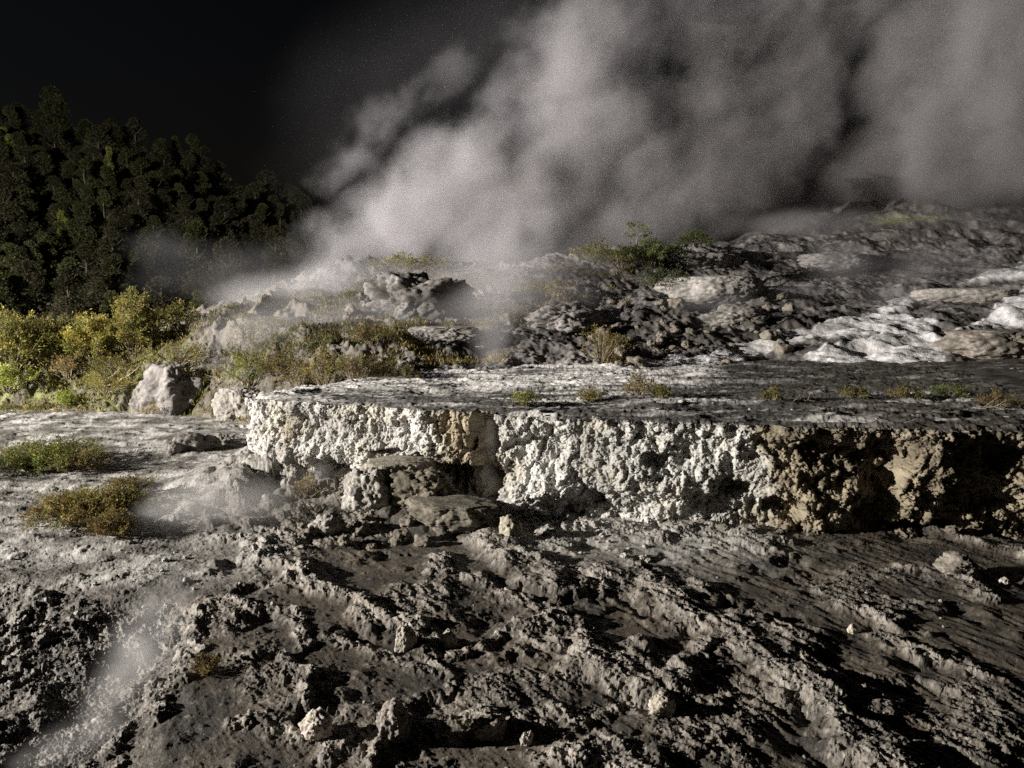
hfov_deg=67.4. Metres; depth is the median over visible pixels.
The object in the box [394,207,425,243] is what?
tree
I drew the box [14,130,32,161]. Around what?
tree
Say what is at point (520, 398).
grass tuft
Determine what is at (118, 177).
tree
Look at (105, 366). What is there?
bush
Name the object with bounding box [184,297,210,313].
tree
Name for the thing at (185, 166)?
tree
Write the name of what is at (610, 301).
rubble stone
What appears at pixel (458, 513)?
boulder
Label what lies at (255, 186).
tree
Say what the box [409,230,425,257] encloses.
tree
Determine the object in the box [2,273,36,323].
tree
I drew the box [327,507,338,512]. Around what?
rubble stone
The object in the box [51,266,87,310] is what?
tree
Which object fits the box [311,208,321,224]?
tree
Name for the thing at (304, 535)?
rubble stone
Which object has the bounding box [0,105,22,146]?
tree
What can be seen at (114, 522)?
shrub
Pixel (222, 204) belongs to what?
tree
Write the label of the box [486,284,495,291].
rubble stone
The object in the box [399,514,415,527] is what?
rubble stone
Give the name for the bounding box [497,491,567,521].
boulder
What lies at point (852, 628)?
stone
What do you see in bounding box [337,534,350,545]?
rubble stone
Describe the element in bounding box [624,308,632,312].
rubble stone
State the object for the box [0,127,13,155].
tree
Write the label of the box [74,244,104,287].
tree
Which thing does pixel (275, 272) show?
tree
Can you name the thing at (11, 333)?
bush
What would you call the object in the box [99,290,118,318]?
tree
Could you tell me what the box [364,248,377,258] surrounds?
tree
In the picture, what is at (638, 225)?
tree
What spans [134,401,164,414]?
shrub
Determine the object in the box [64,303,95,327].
tree
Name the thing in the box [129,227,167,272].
tree
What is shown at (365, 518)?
rubble stone
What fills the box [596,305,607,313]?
rubble stone
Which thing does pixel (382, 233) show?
tree
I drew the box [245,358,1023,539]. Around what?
sinter terrace
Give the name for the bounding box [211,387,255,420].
boulder
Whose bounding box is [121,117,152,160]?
tree
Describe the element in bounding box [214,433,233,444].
stone
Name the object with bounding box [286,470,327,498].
shrub
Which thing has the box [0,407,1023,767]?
ground
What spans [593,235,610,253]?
tree
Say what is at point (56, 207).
tree
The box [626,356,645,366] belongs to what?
rubble stone
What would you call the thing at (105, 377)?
shrub
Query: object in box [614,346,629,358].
rubble stone
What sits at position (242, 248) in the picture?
tree
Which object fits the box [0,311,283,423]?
grass
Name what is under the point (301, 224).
tree
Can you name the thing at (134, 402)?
boulder
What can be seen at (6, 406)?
shrub
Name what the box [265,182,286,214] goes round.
tree
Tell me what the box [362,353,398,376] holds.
bush
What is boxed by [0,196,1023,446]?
hillside
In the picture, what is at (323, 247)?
tree
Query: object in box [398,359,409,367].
rubble stone
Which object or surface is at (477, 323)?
undergrowth
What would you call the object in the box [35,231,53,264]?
tree
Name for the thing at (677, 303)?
rubble stone
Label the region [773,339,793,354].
rubble stone
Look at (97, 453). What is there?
shrub
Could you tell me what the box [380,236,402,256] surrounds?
tree
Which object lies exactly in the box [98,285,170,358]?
bush
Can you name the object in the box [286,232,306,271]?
tree
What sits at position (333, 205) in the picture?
tree
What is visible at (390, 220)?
tree
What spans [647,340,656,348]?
rubble stone
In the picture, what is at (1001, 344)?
rock outcrop
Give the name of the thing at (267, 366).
bush
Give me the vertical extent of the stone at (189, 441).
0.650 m
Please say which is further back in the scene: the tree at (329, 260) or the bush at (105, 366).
the tree at (329, 260)
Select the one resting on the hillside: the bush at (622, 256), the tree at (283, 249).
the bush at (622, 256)
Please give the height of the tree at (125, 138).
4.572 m
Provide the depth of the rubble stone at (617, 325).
24.52 m
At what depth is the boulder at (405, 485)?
12.43 m
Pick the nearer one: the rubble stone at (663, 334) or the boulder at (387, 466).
the boulder at (387, 466)
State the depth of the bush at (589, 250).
33.09 m
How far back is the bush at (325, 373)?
18.48 m
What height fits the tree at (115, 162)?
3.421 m
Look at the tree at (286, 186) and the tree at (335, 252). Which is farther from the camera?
the tree at (286, 186)
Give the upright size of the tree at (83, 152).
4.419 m
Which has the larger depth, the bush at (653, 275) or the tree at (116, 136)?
the tree at (116, 136)
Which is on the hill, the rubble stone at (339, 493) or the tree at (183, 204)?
the tree at (183, 204)
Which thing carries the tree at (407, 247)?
on the hill
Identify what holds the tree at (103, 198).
on the hill
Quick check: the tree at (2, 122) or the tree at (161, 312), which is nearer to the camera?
the tree at (161, 312)
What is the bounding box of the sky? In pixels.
[0,0,1023,263]
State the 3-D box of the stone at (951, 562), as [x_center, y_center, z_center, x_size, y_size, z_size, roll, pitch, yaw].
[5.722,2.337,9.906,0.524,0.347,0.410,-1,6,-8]
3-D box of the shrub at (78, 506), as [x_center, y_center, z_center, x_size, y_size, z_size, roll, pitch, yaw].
[-6.745,1.887,12.218,1.961,0.570,2.160,0,6,0]
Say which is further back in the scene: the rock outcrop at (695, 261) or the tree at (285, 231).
the tree at (285, 231)
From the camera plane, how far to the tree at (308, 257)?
55.38 m
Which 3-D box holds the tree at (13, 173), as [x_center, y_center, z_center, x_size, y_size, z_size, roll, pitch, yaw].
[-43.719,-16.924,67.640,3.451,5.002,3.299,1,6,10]
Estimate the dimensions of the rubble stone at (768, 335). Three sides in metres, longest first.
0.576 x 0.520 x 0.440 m
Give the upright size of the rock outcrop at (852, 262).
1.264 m
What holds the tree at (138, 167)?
on the hill
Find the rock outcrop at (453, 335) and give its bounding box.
[408,326,482,345]
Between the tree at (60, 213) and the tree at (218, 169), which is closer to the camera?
the tree at (60, 213)
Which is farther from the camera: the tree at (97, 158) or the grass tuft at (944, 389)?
the tree at (97, 158)
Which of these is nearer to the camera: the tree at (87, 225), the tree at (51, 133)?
the tree at (87, 225)
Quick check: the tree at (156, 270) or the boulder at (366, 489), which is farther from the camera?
the tree at (156, 270)
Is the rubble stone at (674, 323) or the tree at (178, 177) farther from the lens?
the tree at (178, 177)
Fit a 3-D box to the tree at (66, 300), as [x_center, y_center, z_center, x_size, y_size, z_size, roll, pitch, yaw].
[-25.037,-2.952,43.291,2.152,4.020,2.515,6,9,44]
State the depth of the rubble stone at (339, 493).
13.18 m
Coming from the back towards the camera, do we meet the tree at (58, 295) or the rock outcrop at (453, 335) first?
the tree at (58, 295)
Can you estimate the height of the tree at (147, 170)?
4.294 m
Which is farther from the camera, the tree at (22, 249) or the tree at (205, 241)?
the tree at (205, 241)
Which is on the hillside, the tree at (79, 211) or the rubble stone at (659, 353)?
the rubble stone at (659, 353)
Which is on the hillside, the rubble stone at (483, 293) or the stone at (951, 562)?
the rubble stone at (483, 293)
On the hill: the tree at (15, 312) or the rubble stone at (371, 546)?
the tree at (15, 312)
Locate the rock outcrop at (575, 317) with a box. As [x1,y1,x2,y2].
[524,301,611,333]
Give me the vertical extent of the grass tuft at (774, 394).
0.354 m
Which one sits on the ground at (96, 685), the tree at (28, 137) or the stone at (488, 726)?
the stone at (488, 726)
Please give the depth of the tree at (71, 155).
74.30 m
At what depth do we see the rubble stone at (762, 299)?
28.59 m
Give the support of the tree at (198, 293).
on the hill
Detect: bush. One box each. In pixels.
[0,303,58,373]
[0,359,45,393]
[17,311,81,367]
[27,350,98,381]
[50,308,124,363]
[86,353,135,378]
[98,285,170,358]
[157,299,201,330]
[221,351,270,385]
[243,351,303,376]
[276,358,319,387]
[297,337,347,384]
[329,353,384,381]
[346,323,400,345]
[356,250,460,270]
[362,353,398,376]
[382,362,424,377]
[509,280,576,299]
[567,243,621,260]
[576,323,629,362]
[587,243,646,269]
[626,235,673,269]
[636,262,691,292]
[661,241,694,259]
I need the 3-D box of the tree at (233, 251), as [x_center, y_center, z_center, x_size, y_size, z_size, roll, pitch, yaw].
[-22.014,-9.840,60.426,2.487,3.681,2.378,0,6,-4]
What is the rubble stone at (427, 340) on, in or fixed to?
on the hillside
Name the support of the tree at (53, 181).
on the hill
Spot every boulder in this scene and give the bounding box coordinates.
[128,380,147,413]
[137,363,205,415]
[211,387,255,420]
[308,511,347,535]
[341,466,392,513]
[359,455,438,486]
[388,467,458,508]
[404,494,498,533]
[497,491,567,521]
[499,514,522,536]
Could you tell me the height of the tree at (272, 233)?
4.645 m
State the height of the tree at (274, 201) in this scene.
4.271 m
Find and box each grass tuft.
[507,387,546,406]
[575,385,606,402]
[620,370,657,395]
[649,383,670,397]
[759,385,789,400]
[838,384,873,398]
[883,382,931,399]
[928,382,971,396]
[974,387,1023,406]
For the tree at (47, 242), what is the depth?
55.38 m
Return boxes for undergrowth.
[0,138,489,328]
[205,276,434,377]
[366,262,638,367]
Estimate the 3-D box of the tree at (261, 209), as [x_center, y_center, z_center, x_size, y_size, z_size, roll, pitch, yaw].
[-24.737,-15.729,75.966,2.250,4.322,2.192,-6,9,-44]
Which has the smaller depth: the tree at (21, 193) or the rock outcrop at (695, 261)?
the rock outcrop at (695, 261)
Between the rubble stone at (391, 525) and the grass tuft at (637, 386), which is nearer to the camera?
the rubble stone at (391, 525)
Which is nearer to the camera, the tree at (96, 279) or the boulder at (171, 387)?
the boulder at (171, 387)
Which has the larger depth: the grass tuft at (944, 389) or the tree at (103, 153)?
the tree at (103, 153)
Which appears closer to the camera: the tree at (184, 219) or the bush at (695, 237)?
the bush at (695, 237)
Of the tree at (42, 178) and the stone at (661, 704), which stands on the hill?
the tree at (42, 178)
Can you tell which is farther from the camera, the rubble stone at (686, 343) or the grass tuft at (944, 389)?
the rubble stone at (686, 343)
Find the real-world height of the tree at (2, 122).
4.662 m
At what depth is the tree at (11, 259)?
51.57 m
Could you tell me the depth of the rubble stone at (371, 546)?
11.08 m
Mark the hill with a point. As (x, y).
(222, 193)
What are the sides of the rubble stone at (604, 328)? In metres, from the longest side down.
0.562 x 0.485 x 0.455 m
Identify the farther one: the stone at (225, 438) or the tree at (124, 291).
the tree at (124, 291)
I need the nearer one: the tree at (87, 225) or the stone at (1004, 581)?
the stone at (1004, 581)
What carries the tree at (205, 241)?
on the hill
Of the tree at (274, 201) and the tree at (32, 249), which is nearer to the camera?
the tree at (32, 249)
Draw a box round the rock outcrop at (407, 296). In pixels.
[363,271,477,321]
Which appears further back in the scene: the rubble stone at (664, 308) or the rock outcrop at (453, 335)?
the rubble stone at (664, 308)
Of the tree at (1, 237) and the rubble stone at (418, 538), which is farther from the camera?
the tree at (1, 237)
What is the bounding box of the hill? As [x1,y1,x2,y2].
[0,141,436,333]
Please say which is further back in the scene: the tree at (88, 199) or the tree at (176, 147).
the tree at (176, 147)
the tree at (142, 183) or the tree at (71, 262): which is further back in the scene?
the tree at (142, 183)
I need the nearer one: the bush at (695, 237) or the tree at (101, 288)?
the bush at (695, 237)
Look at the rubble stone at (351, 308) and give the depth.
24.18 m
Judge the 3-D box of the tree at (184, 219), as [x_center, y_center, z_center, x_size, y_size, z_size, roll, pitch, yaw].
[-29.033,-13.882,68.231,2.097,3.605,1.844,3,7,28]
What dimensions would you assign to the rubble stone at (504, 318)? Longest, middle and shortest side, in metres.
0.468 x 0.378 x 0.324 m
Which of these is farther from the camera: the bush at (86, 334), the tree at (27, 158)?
the tree at (27, 158)
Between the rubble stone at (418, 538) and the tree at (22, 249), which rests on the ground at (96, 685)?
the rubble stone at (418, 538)
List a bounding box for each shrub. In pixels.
[0,397,51,413]
[0,431,118,477]
[13,479,153,531]
[44,406,83,413]
[55,389,83,408]
[60,444,113,470]
[73,368,138,394]
[80,505,142,537]
[98,470,156,494]
[126,339,217,367]
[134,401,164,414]
[190,652,220,676]
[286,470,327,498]
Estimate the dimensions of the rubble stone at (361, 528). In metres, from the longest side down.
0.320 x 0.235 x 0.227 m
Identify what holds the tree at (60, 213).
on the hill
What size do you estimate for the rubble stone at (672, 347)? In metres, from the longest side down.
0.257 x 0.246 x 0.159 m
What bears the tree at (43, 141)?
on the hill
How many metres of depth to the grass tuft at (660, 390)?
14.58 m
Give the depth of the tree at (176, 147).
84.19 m
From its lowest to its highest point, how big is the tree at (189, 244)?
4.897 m
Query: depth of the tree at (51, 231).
61.23 m
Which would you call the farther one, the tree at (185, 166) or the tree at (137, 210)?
the tree at (185, 166)
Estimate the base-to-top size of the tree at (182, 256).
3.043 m
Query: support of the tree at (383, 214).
on the hill
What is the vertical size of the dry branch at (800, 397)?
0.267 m
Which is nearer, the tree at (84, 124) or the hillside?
the hillside
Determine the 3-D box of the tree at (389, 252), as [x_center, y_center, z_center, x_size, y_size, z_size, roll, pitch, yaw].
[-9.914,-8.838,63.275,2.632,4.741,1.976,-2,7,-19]
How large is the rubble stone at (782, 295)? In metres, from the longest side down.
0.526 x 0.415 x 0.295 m
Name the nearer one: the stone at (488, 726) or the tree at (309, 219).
the stone at (488, 726)
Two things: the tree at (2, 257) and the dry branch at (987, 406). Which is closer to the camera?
the dry branch at (987, 406)
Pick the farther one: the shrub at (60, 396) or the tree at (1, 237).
the tree at (1, 237)
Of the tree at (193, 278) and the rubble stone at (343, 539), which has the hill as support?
the tree at (193, 278)
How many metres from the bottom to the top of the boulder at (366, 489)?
1.048 m
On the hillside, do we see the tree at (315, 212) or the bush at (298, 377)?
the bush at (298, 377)
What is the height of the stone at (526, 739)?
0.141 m
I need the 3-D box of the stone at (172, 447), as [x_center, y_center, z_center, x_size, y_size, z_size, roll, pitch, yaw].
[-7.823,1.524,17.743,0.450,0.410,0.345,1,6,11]
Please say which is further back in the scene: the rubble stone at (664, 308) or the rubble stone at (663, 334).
the rubble stone at (664, 308)
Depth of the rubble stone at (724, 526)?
11.51 m
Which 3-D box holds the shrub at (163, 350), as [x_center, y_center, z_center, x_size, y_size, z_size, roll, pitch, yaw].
[-11.095,-1.074,25.083,2.777,1.054,2.499,-2,7,-21]
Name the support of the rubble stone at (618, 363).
on the hillside
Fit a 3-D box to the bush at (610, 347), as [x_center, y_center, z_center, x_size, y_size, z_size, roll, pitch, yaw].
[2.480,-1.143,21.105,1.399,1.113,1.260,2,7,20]
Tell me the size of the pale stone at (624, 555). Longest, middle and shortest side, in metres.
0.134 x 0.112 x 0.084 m
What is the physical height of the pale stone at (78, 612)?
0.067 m
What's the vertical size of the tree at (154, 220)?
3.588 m
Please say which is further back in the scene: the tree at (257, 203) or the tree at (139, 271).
the tree at (257, 203)
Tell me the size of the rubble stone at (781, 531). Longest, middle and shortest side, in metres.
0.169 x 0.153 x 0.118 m
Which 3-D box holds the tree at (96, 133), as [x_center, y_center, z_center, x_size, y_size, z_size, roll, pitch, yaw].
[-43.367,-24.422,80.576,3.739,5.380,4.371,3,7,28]
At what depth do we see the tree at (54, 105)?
83.13 m
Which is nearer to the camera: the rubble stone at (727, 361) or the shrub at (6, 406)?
the rubble stone at (727, 361)
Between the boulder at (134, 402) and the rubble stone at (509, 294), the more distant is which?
the rubble stone at (509, 294)
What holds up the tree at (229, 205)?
on the hill
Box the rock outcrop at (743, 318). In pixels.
[698,303,769,332]
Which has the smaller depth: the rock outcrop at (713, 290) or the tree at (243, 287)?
the rock outcrop at (713, 290)
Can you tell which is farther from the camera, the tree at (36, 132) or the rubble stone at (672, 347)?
the tree at (36, 132)
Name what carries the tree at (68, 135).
on the hill
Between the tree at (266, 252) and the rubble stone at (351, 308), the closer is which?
the rubble stone at (351, 308)
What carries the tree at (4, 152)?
on the hill
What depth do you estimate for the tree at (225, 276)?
53.15 m
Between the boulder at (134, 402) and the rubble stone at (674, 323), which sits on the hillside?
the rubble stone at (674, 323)
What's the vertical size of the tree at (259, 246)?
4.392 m
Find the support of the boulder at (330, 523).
on the ground at (96, 685)
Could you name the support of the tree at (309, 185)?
on the hill
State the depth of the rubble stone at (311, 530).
11.43 m
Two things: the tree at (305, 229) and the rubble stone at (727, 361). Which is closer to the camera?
the rubble stone at (727, 361)
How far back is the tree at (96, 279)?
47.74 m
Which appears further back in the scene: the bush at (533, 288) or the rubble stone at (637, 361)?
the bush at (533, 288)
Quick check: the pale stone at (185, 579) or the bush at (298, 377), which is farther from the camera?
the bush at (298, 377)
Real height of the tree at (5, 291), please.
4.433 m
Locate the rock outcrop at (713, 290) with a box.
[654,275,765,304]
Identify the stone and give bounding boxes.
[74,610,81,615]
[163,441,181,454]
[172,431,210,451]
[182,577,189,581]
[203,435,222,448]
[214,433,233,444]
[297,522,305,527]
[298,707,333,741]
[301,532,308,538]
[305,525,317,536]
[314,506,322,512]
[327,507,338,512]
[335,489,344,495]
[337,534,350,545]
[343,314,350,319]
[345,304,357,314]
[353,521,368,534]
[359,514,369,521]
[366,543,376,550]
[375,697,409,744]
[388,523,394,528]
[390,535,403,546]
[393,527,411,541]
[394,621,416,652]
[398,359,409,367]
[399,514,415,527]
[413,540,429,546]
[414,534,431,546]
[423,338,436,343]
[441,628,458,648]
[467,710,507,741]
[473,342,486,350]
[480,291,487,296]
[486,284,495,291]
[499,313,512,322]
[505,288,516,297]
[519,730,533,746]
[588,333,597,342]
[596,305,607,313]
[596,325,610,335]
[606,299,615,304]
[611,322,622,329]
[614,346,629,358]
[614,360,622,366]
[616,299,629,309]
[620,552,628,558]
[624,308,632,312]
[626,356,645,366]
[645,557,651,562]
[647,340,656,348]
[648,690,675,718]
[651,355,659,359]
[652,349,666,357]
[654,299,665,305]
[656,330,667,340]
[656,336,664,345]
[660,306,667,311]
[660,319,666,324]
[667,297,684,309]
[669,345,676,349]
[670,320,678,327]
[670,326,681,333]
[681,340,691,349]
[686,327,696,334]
[717,523,729,530]
[721,358,733,363]
[759,297,766,301]
[759,330,777,340]
[762,303,773,312]
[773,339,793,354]
[775,528,786,533]
[777,292,787,299]
[782,303,795,314]
[847,623,858,633]
[932,550,979,575]
[943,525,958,533]
[997,577,1009,585]
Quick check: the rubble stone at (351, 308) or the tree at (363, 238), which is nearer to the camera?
the rubble stone at (351, 308)
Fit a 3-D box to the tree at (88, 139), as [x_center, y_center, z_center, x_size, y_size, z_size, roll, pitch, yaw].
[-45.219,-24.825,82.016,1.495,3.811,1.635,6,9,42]
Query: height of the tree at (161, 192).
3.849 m
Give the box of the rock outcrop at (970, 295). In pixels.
[909,288,1019,303]
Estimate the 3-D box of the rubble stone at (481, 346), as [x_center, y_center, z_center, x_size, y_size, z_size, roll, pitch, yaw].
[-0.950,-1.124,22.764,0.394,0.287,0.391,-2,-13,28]
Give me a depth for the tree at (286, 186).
84.76 m
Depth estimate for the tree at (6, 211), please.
62.08 m
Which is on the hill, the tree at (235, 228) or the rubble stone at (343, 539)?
the tree at (235, 228)
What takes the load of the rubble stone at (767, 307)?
on the hillside
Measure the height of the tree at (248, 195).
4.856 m
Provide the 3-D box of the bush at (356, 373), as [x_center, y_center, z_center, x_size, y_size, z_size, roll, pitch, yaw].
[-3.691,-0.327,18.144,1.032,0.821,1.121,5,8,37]
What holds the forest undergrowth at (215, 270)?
on the hill
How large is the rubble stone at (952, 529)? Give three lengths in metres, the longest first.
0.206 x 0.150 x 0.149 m
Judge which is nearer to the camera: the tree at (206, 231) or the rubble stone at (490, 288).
the rubble stone at (490, 288)
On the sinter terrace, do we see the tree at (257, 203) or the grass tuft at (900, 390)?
the grass tuft at (900, 390)
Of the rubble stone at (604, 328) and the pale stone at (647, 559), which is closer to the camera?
the pale stone at (647, 559)
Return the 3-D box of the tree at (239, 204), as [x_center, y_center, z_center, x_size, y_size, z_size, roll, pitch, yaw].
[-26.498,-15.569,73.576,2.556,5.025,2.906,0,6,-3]
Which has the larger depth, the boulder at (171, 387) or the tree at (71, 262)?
the tree at (71, 262)
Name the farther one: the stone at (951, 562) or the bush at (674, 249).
the bush at (674, 249)
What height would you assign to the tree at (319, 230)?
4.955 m
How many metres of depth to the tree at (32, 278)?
50.55 m
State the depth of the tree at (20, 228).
60.19 m
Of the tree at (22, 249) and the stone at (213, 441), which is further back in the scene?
the tree at (22, 249)
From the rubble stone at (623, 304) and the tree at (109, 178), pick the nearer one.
the rubble stone at (623, 304)
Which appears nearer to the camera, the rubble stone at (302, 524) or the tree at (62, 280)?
the rubble stone at (302, 524)
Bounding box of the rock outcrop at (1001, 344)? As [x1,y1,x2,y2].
[931,329,1023,359]
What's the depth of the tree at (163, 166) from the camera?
78.50 m
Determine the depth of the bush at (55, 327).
26.30 m
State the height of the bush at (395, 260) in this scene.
0.946 m
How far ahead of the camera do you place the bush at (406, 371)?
18.27 m
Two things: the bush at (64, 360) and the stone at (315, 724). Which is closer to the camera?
the stone at (315, 724)
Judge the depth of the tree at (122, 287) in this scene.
48.03 m
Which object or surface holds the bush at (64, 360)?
on the hillside
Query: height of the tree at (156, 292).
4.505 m
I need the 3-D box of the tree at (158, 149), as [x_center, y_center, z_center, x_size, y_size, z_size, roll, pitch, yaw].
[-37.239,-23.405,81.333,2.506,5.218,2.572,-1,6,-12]
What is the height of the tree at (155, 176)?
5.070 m
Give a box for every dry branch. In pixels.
[785,389,815,401]
[966,396,1005,409]
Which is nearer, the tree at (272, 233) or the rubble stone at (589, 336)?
the rubble stone at (589, 336)
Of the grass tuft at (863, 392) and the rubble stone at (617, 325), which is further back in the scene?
the rubble stone at (617, 325)
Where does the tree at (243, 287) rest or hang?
on the hill
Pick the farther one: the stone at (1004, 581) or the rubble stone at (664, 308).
the rubble stone at (664, 308)
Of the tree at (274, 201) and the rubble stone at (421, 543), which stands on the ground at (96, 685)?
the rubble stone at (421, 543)
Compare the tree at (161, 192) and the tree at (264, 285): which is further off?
the tree at (161, 192)
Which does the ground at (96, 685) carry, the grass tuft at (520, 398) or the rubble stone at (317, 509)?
the rubble stone at (317, 509)
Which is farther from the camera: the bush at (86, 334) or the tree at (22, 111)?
the tree at (22, 111)
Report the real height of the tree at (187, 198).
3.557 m
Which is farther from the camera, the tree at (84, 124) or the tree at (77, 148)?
the tree at (84, 124)
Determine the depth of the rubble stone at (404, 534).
11.27 m
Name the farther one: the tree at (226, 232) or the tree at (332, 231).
the tree at (332, 231)
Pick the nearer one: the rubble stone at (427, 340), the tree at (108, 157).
the rubble stone at (427, 340)
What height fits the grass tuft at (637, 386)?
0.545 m
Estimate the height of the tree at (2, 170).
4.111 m
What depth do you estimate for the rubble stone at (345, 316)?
24.07 m
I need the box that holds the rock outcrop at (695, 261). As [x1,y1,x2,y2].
[659,252,744,271]
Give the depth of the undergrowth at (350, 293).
24.66 m
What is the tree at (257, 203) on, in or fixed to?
on the hill
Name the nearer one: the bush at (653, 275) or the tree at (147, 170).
the bush at (653, 275)
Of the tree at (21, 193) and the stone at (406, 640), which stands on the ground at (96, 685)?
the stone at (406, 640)
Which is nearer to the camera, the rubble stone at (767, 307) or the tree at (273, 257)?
the rubble stone at (767, 307)
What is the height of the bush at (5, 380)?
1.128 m
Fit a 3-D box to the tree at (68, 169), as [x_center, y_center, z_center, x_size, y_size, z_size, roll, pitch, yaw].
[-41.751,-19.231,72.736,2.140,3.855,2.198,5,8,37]
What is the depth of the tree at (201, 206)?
71.39 m
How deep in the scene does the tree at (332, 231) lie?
72.64 m
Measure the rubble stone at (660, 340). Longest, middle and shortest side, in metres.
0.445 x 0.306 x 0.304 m
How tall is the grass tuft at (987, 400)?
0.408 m
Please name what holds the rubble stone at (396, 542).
on the ground at (96, 685)
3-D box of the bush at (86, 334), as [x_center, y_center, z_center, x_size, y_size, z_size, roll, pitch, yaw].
[-14.413,-1.626,26.259,2.343,1.909,2.177,-5,8,-36]
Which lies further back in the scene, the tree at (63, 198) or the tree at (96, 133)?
the tree at (96, 133)
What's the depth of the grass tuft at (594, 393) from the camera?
14.15 m
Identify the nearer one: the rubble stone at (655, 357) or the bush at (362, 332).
the bush at (362, 332)
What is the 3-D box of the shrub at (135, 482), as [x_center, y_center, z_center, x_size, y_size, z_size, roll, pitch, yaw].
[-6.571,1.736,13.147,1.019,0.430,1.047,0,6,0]
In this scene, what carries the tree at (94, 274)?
on the hill
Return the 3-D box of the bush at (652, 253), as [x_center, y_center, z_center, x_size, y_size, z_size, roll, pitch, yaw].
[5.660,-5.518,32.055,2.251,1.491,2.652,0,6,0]
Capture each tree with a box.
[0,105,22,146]
[0,114,7,125]
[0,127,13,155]
[0,140,13,167]
[0,163,37,207]
[0,168,16,203]
[0,188,27,239]
[0,230,10,272]
[0,242,8,273]
[0,242,30,292]
[0,272,21,325]
[1,125,10,150]
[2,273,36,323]
[3,102,38,140]
[3,310,26,341]
[4,147,42,193]
[6,222,27,247]
[7,185,42,236]
[8,131,28,162]
[13,259,46,301]
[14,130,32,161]
[18,246,28,261]
[22,145,48,182]
[23,240,45,293]
[27,151,57,193]
[28,127,44,146]
[30,85,74,146]
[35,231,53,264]
[35,234,60,282]
[36,137,51,152]
[38,176,66,203]
[43,126,73,170]
[43,292,67,320]
[46,186,74,229]
[46,227,66,259]
[46,296,76,323]
[50,203,71,242]
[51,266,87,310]
[52,256,83,304]
[55,210,71,244]
[56,120,75,151]
[56,151,91,183]
[59,160,81,198]
[64,201,97,247]
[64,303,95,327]
[72,118,92,147]
[72,159,97,195]
[73,145,82,168]
[74,214,90,235]
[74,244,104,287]
[76,270,111,316]
[77,277,110,312]
[78,146,100,178]
[78,183,100,229]
[80,280,118,330]
[82,125,120,170]
[82,133,92,151]
[84,146,103,191]
[92,189,114,236]
[92,226,133,270]
[94,150,114,183]
[94,165,122,209]
[99,254,124,291]
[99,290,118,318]
[101,146,114,188]
[101,211,130,250]
[102,118,126,161]
[103,124,127,146]
[107,253,124,289]
[111,151,121,168]
[113,147,136,194]
[113,172,127,202]
[115,283,145,309]
[119,178,137,206]
[120,289,147,322]
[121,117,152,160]
[123,190,151,235]
[125,175,161,224]
[125,251,156,296]
[128,159,148,198]
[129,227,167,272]
[135,157,151,177]
[139,151,158,171]
[142,276,186,321]
[144,170,165,215]
[144,215,162,251]
[144,253,163,279]
[149,153,185,191]
[149,308,169,323]
[150,138,171,181]
[150,188,176,224]
[154,228,177,264]
[166,135,183,165]
[167,170,187,202]
[170,183,184,214]
[171,209,194,251]
[173,201,191,224]
[175,151,199,192]
[175,207,195,240]
[176,194,203,217]
[177,220,212,275]
[179,238,188,269]
[181,271,205,301]
[181,300,191,313]
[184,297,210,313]
[185,134,203,176]
[191,289,207,307]
[192,171,212,197]
[193,198,209,235]
[193,218,207,259]
[195,146,216,185]
[202,284,235,305]
[203,223,236,263]
[203,226,208,249]
[204,195,216,212]
[206,200,220,230]
[207,213,232,251]
[210,161,230,187]
[211,196,239,232]
[212,237,243,289]
[214,266,236,300]
[218,236,248,272]
[222,195,247,240]
[224,218,230,224]
[226,198,232,210]
[229,220,252,257]
[230,273,255,301]
[236,242,247,271]
[238,188,257,222]
[240,214,272,258]
[241,219,265,265]
[245,181,269,213]
[251,199,267,223]
[251,227,283,265]
[254,203,270,227]
[256,169,281,206]
[257,225,289,267]
[257,247,272,277]
[259,280,269,290]
[260,251,287,285]
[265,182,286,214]
[266,194,286,226]
[270,202,289,232]
[270,267,282,284]
[272,237,297,278]
[279,183,292,213]
[281,186,310,226]
[281,192,317,232]
[281,227,288,237]
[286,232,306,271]
[293,231,322,271]
[293,254,317,277]
[294,220,311,234]
[295,261,315,277]
[298,226,317,255]
[299,178,328,216]
[305,216,313,226]
[310,224,327,238]
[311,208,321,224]
[312,236,335,267]
[315,211,338,238]
[323,256,336,264]
[325,226,349,255]
[327,247,340,258]
[328,200,345,225]
[341,248,363,259]
[346,232,369,256]
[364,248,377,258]
[367,210,399,244]
[369,222,386,257]
[380,215,398,246]
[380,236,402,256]
[385,248,398,257]
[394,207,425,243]
[397,243,416,258]
[407,251,416,258]
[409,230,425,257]
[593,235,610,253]
[625,220,652,244]
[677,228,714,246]
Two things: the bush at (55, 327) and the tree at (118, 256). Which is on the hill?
the tree at (118, 256)
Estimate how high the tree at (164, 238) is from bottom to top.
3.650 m
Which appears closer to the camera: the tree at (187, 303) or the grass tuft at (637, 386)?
the grass tuft at (637, 386)
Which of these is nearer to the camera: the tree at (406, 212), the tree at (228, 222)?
the tree at (228, 222)
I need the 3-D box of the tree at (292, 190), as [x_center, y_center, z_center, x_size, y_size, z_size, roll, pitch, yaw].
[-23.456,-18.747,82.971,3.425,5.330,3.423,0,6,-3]
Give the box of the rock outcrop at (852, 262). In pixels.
[797,253,896,272]
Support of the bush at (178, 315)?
on the hillside
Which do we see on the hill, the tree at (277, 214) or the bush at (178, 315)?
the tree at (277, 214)
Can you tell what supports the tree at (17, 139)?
on the hill
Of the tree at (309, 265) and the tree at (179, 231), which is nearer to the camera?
the tree at (309, 265)
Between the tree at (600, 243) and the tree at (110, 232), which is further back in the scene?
the tree at (110, 232)
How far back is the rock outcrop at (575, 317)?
24.26 m
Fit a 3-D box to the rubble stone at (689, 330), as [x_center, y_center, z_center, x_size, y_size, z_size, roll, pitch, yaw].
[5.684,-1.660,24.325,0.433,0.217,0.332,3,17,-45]

